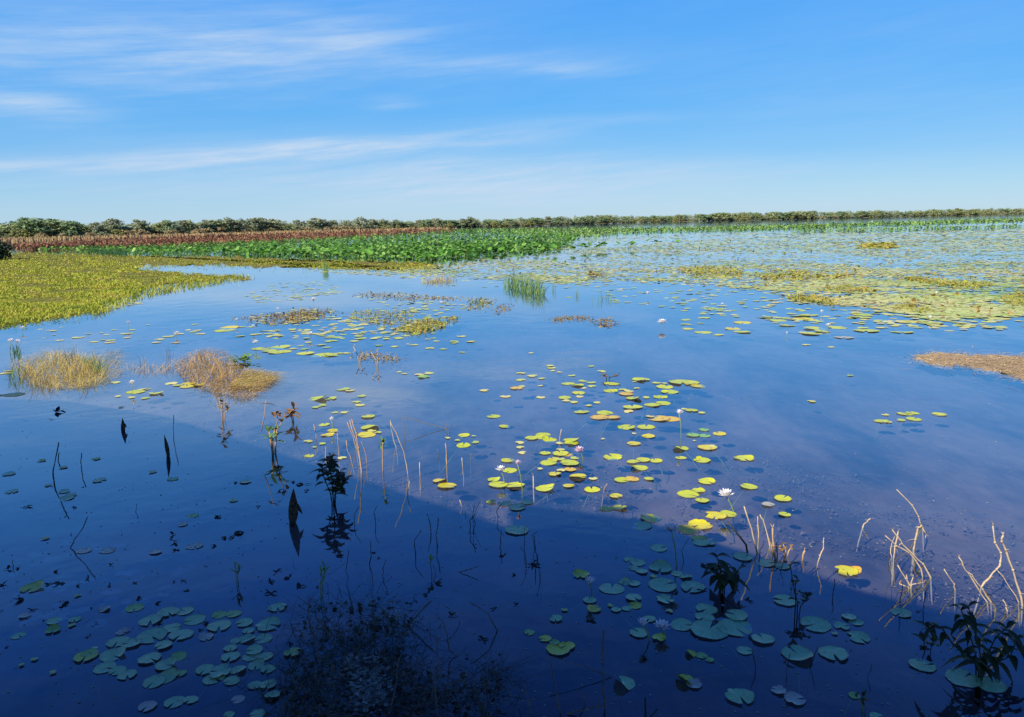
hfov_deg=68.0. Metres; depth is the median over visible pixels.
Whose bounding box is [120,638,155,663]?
lily pad
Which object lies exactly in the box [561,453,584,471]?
lily pad
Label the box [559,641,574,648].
lily pad
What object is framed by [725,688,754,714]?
lily pad
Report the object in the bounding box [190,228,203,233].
dry shrub
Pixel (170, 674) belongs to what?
lily pad
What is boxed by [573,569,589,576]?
lily pad
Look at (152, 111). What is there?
sky
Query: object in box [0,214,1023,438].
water
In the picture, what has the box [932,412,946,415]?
lily pad
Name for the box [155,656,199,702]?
lily pad
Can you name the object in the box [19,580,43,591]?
lily pad
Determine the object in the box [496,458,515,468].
lily pad
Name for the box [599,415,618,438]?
lily pad
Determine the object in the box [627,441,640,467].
lily pad
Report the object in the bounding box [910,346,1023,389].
sodden mat
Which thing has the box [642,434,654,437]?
lily pad
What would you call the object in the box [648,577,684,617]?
lily pad
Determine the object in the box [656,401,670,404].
lily pad
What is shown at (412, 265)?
weed mat
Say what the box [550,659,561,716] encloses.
twig
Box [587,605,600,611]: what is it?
lily pad
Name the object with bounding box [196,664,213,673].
lily pad
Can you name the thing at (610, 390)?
lily pad
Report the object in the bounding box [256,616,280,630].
lily pad
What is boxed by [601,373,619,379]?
withered plant
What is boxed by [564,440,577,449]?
lily pad
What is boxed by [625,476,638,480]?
lily pad
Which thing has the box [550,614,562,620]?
lily pad
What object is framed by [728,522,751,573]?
bent stalk
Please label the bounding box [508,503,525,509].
lily pad
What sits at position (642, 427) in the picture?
lily pad
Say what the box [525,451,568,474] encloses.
lily pad
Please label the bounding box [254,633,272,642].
lily pad
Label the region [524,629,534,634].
lily pad
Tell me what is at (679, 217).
olive tree
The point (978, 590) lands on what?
dead stalk
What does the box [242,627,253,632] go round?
lily pad
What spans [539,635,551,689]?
lily pad
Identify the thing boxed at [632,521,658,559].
lily pad
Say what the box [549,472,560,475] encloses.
lily pad
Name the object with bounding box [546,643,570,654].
lily pad
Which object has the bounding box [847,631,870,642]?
lily pad
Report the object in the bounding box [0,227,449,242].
shore reeds
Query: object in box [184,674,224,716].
lily pad
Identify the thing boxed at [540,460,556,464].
lily pad
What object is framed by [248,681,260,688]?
lily pad
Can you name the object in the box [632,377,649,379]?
lily pad
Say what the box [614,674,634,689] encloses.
lily pad
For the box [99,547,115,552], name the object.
lily pad
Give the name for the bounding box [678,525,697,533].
lily pad
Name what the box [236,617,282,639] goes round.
lily pad
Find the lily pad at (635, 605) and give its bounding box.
[628,602,641,608]
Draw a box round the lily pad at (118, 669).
[108,665,126,674]
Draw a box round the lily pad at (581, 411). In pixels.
[574,410,588,412]
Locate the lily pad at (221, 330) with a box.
[214,329,232,331]
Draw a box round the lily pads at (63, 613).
[7,540,195,627]
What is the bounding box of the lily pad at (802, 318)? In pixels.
[792,317,814,319]
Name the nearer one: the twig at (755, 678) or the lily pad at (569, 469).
the twig at (755, 678)
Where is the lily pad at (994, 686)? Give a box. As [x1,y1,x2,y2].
[976,676,1006,692]
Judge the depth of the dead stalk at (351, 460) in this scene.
9.81 m
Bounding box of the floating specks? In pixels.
[0,310,1022,716]
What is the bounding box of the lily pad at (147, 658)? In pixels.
[137,652,160,662]
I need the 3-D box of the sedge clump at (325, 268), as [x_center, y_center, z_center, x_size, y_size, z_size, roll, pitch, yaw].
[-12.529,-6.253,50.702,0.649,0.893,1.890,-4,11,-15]
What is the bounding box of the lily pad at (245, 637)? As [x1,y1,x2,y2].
[238,633,254,642]
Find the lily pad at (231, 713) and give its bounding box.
[223,711,234,716]
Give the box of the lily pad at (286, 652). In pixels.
[266,647,301,679]
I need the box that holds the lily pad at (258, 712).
[250,709,265,716]
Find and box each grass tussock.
[7,338,133,390]
[169,347,283,398]
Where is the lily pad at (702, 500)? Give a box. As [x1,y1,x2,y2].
[695,498,708,501]
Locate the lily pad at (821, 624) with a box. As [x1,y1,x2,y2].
[778,616,831,656]
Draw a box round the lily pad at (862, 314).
[852,313,873,315]
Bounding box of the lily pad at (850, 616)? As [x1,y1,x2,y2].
[842,613,856,618]
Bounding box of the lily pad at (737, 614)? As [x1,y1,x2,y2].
[725,609,747,619]
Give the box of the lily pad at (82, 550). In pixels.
[75,548,113,567]
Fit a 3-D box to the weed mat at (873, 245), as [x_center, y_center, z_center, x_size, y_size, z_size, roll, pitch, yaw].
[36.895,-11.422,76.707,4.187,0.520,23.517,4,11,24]
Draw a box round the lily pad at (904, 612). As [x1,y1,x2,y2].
[890,607,915,658]
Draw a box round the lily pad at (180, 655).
[171,651,186,660]
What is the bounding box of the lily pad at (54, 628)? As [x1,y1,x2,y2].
[45,624,115,633]
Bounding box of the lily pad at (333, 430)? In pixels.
[327,429,338,431]
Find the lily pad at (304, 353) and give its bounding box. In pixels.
[297,351,313,354]
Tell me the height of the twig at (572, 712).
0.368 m
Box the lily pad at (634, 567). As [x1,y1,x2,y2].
[628,565,637,570]
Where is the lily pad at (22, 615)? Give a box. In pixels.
[18,612,43,649]
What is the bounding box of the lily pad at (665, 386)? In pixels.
[656,385,675,404]
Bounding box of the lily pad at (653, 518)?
[640,514,661,521]
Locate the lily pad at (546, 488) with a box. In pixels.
[535,483,553,517]
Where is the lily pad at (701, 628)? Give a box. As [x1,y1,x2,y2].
[690,620,754,679]
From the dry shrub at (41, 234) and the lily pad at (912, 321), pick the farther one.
the dry shrub at (41, 234)
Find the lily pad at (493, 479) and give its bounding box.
[487,477,499,481]
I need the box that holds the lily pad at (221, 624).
[201,620,230,664]
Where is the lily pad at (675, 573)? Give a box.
[671,570,701,602]
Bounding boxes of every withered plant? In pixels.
[282,401,300,433]
[352,344,364,361]
[369,348,378,364]
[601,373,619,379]
[778,543,792,576]
[899,580,925,610]
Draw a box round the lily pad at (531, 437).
[513,436,536,451]
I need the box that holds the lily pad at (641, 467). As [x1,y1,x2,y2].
[631,465,655,488]
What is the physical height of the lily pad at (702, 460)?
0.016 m
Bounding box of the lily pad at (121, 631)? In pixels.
[116,627,129,634]
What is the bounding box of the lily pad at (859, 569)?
[852,566,861,573]
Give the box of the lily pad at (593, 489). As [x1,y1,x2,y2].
[581,487,599,513]
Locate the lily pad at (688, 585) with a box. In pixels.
[681,581,704,591]
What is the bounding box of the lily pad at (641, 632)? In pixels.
[630,627,648,636]
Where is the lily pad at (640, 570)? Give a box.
[636,568,646,572]
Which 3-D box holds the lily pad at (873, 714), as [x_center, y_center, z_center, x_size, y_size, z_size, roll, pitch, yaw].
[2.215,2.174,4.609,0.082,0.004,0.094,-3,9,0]
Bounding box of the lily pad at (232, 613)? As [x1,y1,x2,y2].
[197,610,240,627]
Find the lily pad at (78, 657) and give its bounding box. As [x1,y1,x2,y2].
[42,651,98,709]
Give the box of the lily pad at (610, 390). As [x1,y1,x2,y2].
[604,389,617,397]
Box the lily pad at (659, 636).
[652,633,665,640]
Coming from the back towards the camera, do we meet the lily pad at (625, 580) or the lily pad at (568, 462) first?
the lily pad at (568, 462)
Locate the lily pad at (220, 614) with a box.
[171,611,226,665]
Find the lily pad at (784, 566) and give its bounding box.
[747,563,789,591]
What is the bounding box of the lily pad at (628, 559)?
[623,557,634,575]
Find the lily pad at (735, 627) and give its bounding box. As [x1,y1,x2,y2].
[716,619,751,648]
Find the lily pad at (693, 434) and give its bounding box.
[686,433,699,436]
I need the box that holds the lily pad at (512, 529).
[505,525,528,533]
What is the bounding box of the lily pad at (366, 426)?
[361,425,377,433]
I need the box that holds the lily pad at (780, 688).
[771,685,785,693]
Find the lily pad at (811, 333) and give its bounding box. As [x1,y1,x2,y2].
[802,332,821,333]
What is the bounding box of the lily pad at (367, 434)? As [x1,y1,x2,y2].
[358,432,375,436]
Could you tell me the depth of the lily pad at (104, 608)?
6.09 m
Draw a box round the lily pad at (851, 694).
[843,691,859,716]
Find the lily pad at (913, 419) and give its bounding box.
[906,417,921,420]
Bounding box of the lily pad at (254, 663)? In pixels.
[248,658,263,669]
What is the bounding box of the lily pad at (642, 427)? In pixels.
[634,425,654,439]
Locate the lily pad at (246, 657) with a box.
[242,652,260,660]
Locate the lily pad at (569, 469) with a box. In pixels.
[564,467,575,470]
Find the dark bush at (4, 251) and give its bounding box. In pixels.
[0,240,12,259]
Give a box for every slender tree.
[88,222,102,232]
[100,221,109,231]
[105,218,120,231]
[130,219,146,229]
[171,224,181,232]
[179,220,189,228]
[201,220,211,229]
[209,220,221,227]
[222,217,237,227]
[230,220,240,229]
[246,217,262,231]
[259,217,268,227]
[264,220,273,228]
[267,219,283,228]
[293,220,302,231]
[307,218,321,227]
[322,219,332,225]
[353,216,368,226]
[368,219,376,225]
[380,219,388,225]
[464,216,475,226]
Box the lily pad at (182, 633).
[168,629,193,639]
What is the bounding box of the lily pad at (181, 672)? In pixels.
[176,670,186,675]
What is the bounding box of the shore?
[257,214,1005,232]
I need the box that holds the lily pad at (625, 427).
[617,424,634,429]
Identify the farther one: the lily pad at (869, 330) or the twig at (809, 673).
the lily pad at (869, 330)
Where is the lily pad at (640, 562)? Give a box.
[630,559,644,565]
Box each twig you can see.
[12,560,17,590]
[52,442,58,500]
[70,517,87,572]
[80,453,83,489]
[173,415,174,454]
[307,599,310,648]
[309,615,323,670]
[315,615,338,660]
[346,550,352,603]
[368,541,371,590]
[382,560,385,603]
[388,657,399,714]
[402,600,431,655]
[414,530,421,579]
[427,514,432,555]
[434,636,438,716]
[436,518,439,571]
[440,622,465,685]
[443,605,465,654]
[450,566,477,598]
[469,514,474,553]
[470,602,502,660]
[472,509,474,555]
[496,502,503,543]
[499,530,501,574]
[534,535,539,581]
[536,555,541,603]
[549,655,623,712]
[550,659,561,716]
[565,705,602,716]
[602,629,605,716]
[644,698,646,716]
[752,649,755,706]
[757,543,763,587]
[785,655,789,713]
[806,648,817,697]
[830,579,834,623]
[888,551,891,601]
[899,583,902,637]
[921,584,927,631]
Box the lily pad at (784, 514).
[778,512,790,515]
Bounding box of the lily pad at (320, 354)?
[314,353,332,356]
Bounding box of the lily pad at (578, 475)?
[570,473,595,486]
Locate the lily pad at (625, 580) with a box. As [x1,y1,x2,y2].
[618,577,630,584]
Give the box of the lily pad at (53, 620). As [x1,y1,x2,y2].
[46,617,62,623]
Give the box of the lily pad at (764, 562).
[756,559,774,566]
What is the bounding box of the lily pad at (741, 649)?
[737,646,751,653]
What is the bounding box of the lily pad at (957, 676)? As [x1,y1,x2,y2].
[945,668,982,686]
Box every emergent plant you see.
[214,394,229,432]
[259,400,284,467]
[310,453,352,521]
[701,552,750,613]
[788,562,812,641]
[854,691,869,716]
[905,601,1023,706]
[911,631,938,680]
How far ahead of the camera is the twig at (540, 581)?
6.54 m
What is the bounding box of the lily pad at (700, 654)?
[696,652,706,657]
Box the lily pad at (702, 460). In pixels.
[693,456,710,462]
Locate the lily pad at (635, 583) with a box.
[626,580,640,593]
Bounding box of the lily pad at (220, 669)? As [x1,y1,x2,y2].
[209,663,231,677]
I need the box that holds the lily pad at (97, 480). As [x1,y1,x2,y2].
[93,478,105,481]
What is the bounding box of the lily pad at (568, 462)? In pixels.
[561,459,578,464]
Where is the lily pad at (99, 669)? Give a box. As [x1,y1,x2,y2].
[76,661,115,716]
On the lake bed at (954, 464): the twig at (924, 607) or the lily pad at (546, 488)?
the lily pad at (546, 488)
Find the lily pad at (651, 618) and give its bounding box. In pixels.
[644,615,708,648]
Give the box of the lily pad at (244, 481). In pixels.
[239,479,251,482]
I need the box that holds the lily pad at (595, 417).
[572,415,608,435]
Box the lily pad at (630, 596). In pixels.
[626,593,641,599]
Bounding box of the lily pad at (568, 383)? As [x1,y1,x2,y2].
[561,382,574,384]
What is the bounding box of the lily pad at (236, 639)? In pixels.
[230,637,241,643]
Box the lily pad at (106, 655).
[99,646,125,661]
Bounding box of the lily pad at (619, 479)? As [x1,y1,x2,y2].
[614,477,629,481]
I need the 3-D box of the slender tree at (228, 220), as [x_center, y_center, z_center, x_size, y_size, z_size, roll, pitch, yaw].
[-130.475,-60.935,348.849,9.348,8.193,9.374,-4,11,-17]
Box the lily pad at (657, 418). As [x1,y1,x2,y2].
[648,415,669,433]
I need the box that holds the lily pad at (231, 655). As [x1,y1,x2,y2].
[221,652,240,660]
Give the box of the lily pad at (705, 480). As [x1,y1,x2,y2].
[696,478,714,486]
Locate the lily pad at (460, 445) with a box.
[441,442,470,471]
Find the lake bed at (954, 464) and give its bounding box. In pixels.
[0,390,1023,716]
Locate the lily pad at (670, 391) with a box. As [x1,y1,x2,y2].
[661,390,678,401]
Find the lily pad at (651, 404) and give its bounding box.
[640,403,659,420]
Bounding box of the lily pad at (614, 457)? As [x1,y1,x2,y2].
[603,453,622,459]
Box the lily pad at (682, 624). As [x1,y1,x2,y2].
[671,618,692,630]
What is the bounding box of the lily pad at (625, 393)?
[619,392,632,394]
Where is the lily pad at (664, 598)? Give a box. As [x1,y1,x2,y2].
[656,594,673,602]
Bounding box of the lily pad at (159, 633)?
[135,627,167,642]
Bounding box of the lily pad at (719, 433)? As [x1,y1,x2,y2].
[713,431,725,444]
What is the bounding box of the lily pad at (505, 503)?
[497,501,533,522]
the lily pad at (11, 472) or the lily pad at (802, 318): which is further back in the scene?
the lily pad at (802, 318)
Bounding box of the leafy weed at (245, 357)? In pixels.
[229,353,261,362]
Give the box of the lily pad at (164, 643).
[154,640,171,648]
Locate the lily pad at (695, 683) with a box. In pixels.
[686,678,701,687]
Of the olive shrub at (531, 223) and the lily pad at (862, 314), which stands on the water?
the lily pad at (862, 314)
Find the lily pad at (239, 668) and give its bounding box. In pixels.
[230,665,245,673]
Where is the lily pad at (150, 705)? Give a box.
[138,700,156,711]
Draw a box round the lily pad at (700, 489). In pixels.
[691,487,704,491]
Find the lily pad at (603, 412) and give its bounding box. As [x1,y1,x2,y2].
[596,410,612,419]
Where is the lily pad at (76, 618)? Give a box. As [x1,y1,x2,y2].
[68,616,80,621]
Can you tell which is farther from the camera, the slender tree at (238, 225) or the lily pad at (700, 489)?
the slender tree at (238, 225)
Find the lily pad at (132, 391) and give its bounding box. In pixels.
[126,390,144,393]
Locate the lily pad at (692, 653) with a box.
[686,650,736,676]
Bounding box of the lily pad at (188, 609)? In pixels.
[156,606,193,626]
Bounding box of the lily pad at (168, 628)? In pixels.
[163,623,185,665]
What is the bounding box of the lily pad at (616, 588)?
[599,583,624,593]
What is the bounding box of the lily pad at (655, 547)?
[650,544,666,551]
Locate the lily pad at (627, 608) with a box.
[622,606,631,610]
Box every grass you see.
[85,273,253,314]
[127,361,174,374]
[208,386,257,406]
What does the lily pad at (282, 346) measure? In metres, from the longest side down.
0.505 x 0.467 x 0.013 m
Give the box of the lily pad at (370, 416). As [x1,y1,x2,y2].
[361,415,390,432]
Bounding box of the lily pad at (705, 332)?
[695,331,711,333]
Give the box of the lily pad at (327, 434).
[321,432,357,451]
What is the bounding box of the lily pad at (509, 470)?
[503,468,520,481]
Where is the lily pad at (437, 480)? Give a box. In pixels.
[433,478,445,481]
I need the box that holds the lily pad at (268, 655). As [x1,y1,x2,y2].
[256,652,273,708]
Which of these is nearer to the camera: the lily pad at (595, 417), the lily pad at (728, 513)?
the lily pad at (728, 513)
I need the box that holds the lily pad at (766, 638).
[752,633,774,642]
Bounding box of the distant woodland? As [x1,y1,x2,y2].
[0,208,1023,237]
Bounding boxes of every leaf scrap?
[12,597,23,607]
[53,406,64,413]
[228,531,242,539]
[434,579,442,585]
[586,618,595,625]
[951,690,962,703]
[964,694,987,703]
[999,694,1020,700]
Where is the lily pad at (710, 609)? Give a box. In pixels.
[696,603,719,613]
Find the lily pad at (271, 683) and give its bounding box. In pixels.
[219,679,275,716]
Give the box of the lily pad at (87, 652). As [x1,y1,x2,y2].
[81,648,104,716]
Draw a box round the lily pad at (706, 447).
[697,445,729,472]
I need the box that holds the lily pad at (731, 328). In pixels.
[725,327,740,329]
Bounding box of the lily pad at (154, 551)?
[149,549,161,553]
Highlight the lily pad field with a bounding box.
[0,229,1023,673]
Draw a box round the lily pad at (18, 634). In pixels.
[10,632,72,652]
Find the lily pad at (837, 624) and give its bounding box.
[833,621,849,629]
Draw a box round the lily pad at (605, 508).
[600,506,613,510]
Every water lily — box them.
[495,465,505,500]
[515,460,522,510]
[573,446,584,457]
[585,576,595,627]
[638,617,649,673]
[654,619,670,668]
[662,522,680,594]
[676,409,681,455]
[719,488,733,535]
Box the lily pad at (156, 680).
[142,675,165,688]
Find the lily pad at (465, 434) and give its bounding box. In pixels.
[455,433,469,451]
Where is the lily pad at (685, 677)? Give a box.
[676,674,719,684]
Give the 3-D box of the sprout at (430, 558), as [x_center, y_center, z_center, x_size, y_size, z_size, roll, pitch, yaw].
[-0.705,1.879,6.631,0.050,0.379,0.087,9,14,44]
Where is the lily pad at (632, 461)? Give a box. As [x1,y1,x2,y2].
[626,460,658,485]
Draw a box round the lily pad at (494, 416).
[487,415,502,430]
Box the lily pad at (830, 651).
[818,645,848,659]
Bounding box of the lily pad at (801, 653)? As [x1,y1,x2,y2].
[781,645,812,716]
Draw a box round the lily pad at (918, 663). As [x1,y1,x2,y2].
[898,658,936,703]
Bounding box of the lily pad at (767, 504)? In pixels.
[761,502,774,533]
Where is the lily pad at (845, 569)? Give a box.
[835,565,857,575]
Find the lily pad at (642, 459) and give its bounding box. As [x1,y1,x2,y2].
[636,457,665,472]
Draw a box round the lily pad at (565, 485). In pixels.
[535,484,573,504]
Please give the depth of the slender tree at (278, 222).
372.64 m
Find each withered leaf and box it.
[121,418,126,433]
[164,435,169,459]
[288,488,302,526]
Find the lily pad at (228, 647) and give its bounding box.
[223,644,264,675]
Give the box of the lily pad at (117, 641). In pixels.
[79,636,128,691]
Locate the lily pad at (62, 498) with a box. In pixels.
[57,495,73,500]
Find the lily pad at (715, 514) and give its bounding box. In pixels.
[705,511,732,539]
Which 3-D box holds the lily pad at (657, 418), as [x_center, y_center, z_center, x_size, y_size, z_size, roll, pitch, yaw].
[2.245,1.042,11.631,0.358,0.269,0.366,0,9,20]
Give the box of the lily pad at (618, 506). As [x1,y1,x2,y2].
[612,505,625,508]
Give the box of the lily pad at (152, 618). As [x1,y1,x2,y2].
[138,614,164,625]
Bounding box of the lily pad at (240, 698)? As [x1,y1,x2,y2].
[231,695,244,702]
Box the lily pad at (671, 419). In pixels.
[661,416,680,421]
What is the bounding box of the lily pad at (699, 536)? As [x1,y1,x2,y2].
[692,535,707,540]
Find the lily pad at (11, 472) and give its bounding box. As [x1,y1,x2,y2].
[1,471,15,474]
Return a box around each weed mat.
[234,306,342,324]
[276,309,325,323]
[348,308,421,325]
[350,351,405,361]
[362,290,466,300]
[392,315,459,334]
[404,261,430,268]
[467,296,494,309]
[491,303,513,313]
[548,314,592,321]
[586,269,607,277]
[592,316,616,327]
[678,264,743,277]
[754,268,861,281]
[782,291,839,305]
[819,281,875,293]
[857,241,900,249]
[885,302,943,312]
[892,274,995,289]
[999,288,1023,305]
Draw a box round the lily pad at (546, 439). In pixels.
[542,436,556,441]
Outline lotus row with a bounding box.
[773,224,1021,231]
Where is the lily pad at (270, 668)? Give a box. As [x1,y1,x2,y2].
[260,664,275,672]
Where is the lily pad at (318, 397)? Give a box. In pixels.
[311,395,325,400]
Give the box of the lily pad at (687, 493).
[677,490,698,497]
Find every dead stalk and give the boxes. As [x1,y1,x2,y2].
[346,440,354,479]
[347,422,358,466]
[349,420,361,479]
[350,416,363,490]
[390,422,409,493]
[405,417,453,445]
[407,481,409,518]
[445,443,447,482]
[532,473,534,508]
[744,506,758,578]
[757,516,758,550]
[760,515,770,571]
[768,538,772,579]
[771,523,776,585]
[774,540,778,581]
[799,550,804,586]
[813,538,823,595]
[856,518,870,551]
[884,534,924,604]
[890,528,932,604]
[890,530,898,585]
[890,536,894,574]
[896,489,923,549]
[897,563,913,615]
[906,523,927,575]
[944,569,955,616]
[958,554,990,629]
[970,573,992,628]
[973,522,1001,614]
[996,569,1019,631]
[1000,531,1022,634]
[1002,599,1007,640]
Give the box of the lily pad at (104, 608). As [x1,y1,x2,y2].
[98,606,109,611]
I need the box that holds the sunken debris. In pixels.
[213,558,558,716]
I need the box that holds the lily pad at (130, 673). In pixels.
[117,669,136,678]
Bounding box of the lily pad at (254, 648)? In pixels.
[246,644,266,716]
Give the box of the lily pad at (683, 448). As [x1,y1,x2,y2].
[673,446,700,472]
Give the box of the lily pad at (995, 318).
[988,317,1009,319]
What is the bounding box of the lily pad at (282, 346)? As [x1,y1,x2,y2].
[270,345,290,347]
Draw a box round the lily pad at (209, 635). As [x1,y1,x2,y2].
[198,632,213,640]
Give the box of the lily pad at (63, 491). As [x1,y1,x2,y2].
[59,489,69,492]
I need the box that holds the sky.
[0,0,1023,227]
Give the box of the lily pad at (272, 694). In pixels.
[263,690,279,709]
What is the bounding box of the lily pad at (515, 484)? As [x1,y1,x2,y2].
[505,482,524,499]
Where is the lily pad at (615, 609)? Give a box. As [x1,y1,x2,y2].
[611,607,654,662]
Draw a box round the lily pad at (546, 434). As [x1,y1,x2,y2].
[530,433,550,459]
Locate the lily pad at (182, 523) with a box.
[178,522,187,525]
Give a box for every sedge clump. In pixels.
[321,260,327,270]
[420,274,455,282]
[502,272,550,295]
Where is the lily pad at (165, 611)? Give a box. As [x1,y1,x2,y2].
[157,607,179,615]
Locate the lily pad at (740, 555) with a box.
[733,552,752,559]
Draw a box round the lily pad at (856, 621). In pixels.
[828,616,863,624]
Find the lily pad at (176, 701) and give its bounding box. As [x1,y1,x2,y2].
[163,696,184,707]
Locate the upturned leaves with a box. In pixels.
[388,231,1023,317]
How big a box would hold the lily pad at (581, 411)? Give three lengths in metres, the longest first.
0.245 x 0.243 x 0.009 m
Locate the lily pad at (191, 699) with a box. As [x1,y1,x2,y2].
[183,696,197,702]
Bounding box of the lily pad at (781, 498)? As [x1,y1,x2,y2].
[774,495,791,500]
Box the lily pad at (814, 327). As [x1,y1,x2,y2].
[804,326,819,329]
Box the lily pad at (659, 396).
[648,395,667,410]
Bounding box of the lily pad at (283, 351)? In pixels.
[276,350,291,352]
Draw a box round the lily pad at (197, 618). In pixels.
[183,614,205,624]
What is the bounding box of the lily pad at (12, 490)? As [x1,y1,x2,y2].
[5,489,17,492]
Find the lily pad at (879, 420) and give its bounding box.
[874,419,888,439]
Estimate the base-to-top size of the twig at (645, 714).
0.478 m
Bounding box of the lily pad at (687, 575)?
[679,573,691,577]
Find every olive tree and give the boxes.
[0,223,19,232]
[33,218,63,228]
[54,220,85,232]
[69,223,87,234]
[79,226,94,235]
[134,226,152,232]
[149,222,164,230]
[184,219,197,231]
[217,222,233,232]
[282,223,295,230]
[369,220,382,227]
[599,215,613,222]
[674,214,684,220]
[711,213,721,220]
[715,212,732,220]
[739,212,752,219]
[754,212,764,219]
[761,212,774,219]
[789,211,803,217]
[802,211,811,218]
[914,210,925,215]
[927,209,935,215]
[956,208,965,214]
[965,209,973,214]
[1010,208,1023,213]
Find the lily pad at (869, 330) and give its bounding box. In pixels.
[853,329,878,331]
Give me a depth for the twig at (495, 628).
5.65 m
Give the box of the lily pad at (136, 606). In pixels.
[125,603,143,611]
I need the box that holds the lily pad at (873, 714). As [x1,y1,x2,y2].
[869,712,882,716]
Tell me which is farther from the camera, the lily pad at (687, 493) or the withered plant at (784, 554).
the lily pad at (687, 493)
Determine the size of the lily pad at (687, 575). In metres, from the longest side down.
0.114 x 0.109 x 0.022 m
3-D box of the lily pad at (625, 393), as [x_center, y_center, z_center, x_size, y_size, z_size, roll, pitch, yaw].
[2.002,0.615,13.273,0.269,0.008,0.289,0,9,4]
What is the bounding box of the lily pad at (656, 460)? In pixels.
[650,458,665,482]
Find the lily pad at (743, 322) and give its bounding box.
[734,321,750,323]
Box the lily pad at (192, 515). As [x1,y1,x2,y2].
[186,513,198,517]
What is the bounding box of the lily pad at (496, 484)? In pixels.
[489,481,513,502]
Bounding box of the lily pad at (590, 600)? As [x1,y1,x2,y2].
[546,596,595,632]
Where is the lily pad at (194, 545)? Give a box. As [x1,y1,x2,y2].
[147,542,202,571]
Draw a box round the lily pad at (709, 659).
[706,657,713,661]
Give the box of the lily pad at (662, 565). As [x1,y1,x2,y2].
[649,560,678,617]
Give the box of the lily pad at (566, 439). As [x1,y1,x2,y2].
[564,437,579,441]
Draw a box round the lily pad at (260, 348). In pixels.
[251,347,268,349]
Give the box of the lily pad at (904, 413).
[896,412,912,432]
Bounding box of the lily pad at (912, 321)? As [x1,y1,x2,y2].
[895,320,917,322]
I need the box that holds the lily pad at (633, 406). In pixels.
[623,405,642,407]
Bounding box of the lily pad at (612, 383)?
[604,382,628,400]
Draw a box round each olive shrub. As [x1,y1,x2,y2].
[8,229,21,238]
[16,229,31,237]
[111,229,124,235]
[153,229,161,234]
[527,220,536,225]
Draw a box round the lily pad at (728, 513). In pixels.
[697,510,736,518]
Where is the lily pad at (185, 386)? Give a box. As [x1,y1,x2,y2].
[180,385,192,387]
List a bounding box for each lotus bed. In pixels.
[5,228,464,250]
[25,229,617,258]
[442,217,1023,237]
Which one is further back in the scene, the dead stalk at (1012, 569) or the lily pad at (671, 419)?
the lily pad at (671, 419)
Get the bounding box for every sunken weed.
[166,411,526,558]
[500,452,656,537]
[651,442,1023,638]
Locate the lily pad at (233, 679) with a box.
[223,676,239,684]
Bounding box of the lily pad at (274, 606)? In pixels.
[268,602,285,610]
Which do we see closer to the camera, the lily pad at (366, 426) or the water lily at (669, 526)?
the water lily at (669, 526)
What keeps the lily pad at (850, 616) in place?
on the water
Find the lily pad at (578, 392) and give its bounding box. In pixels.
[572,391,584,408]
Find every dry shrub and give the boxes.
[33,232,48,237]
[85,232,94,236]
[121,230,133,235]
[132,229,150,234]
[165,230,176,234]
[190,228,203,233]
[201,228,212,232]
[215,227,225,232]
[240,227,249,232]
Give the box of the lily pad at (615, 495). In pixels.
[610,493,627,528]
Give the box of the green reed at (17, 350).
[10,343,20,354]
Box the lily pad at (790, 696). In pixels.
[784,691,805,704]
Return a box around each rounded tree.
[9,217,33,235]
[17,218,63,236]
[57,221,84,235]
[162,219,177,230]
[193,221,220,232]
[421,219,429,226]
[437,220,445,227]
[444,219,457,226]
[503,219,516,225]
[528,218,543,223]
[551,217,562,224]
[577,216,587,223]
[586,215,596,221]
[597,216,608,222]
[693,214,704,220]
[775,211,782,217]
[780,212,790,218]
[834,211,849,217]
[878,211,886,216]
[1004,208,1011,213]
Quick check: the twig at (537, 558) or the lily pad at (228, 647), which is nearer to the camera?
the lily pad at (228, 647)
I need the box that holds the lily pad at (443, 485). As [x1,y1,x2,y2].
[438,483,455,487]
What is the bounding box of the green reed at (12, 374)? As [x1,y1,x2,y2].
[3,361,22,383]
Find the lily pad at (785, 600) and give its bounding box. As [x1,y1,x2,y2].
[773,594,796,605]
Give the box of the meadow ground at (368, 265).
[0,251,439,327]
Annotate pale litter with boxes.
[334,652,396,713]
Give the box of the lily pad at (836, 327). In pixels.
[829,326,846,328]
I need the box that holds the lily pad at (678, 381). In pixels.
[669,379,693,384]
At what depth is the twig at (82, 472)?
9.63 m
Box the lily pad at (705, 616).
[695,612,744,659]
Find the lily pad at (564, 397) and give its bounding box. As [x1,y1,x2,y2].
[558,396,570,398]
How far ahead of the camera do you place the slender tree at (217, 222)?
339.60 m
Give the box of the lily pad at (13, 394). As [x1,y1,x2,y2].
[3,392,24,396]
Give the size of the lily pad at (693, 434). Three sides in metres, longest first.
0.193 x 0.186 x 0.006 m
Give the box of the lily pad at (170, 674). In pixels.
[158,667,177,683]
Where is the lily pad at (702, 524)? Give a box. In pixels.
[688,519,714,552]
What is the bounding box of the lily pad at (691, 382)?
[684,381,699,383]
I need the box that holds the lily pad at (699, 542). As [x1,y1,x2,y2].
[692,538,710,545]
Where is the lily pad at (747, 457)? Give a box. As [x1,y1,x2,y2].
[733,455,753,460]
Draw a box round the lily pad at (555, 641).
[550,639,559,644]
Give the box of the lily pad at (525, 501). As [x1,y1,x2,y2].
[520,499,533,503]
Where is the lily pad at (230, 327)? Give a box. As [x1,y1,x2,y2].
[220,326,238,327]
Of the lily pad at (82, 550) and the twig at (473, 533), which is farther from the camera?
the twig at (473, 533)
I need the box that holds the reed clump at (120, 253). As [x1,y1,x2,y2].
[91,247,128,256]
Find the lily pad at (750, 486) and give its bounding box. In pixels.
[729,483,756,510]
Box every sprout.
[228,560,241,605]
[314,560,329,617]
[379,436,386,485]
[427,553,433,593]
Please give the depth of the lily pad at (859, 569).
6.52 m

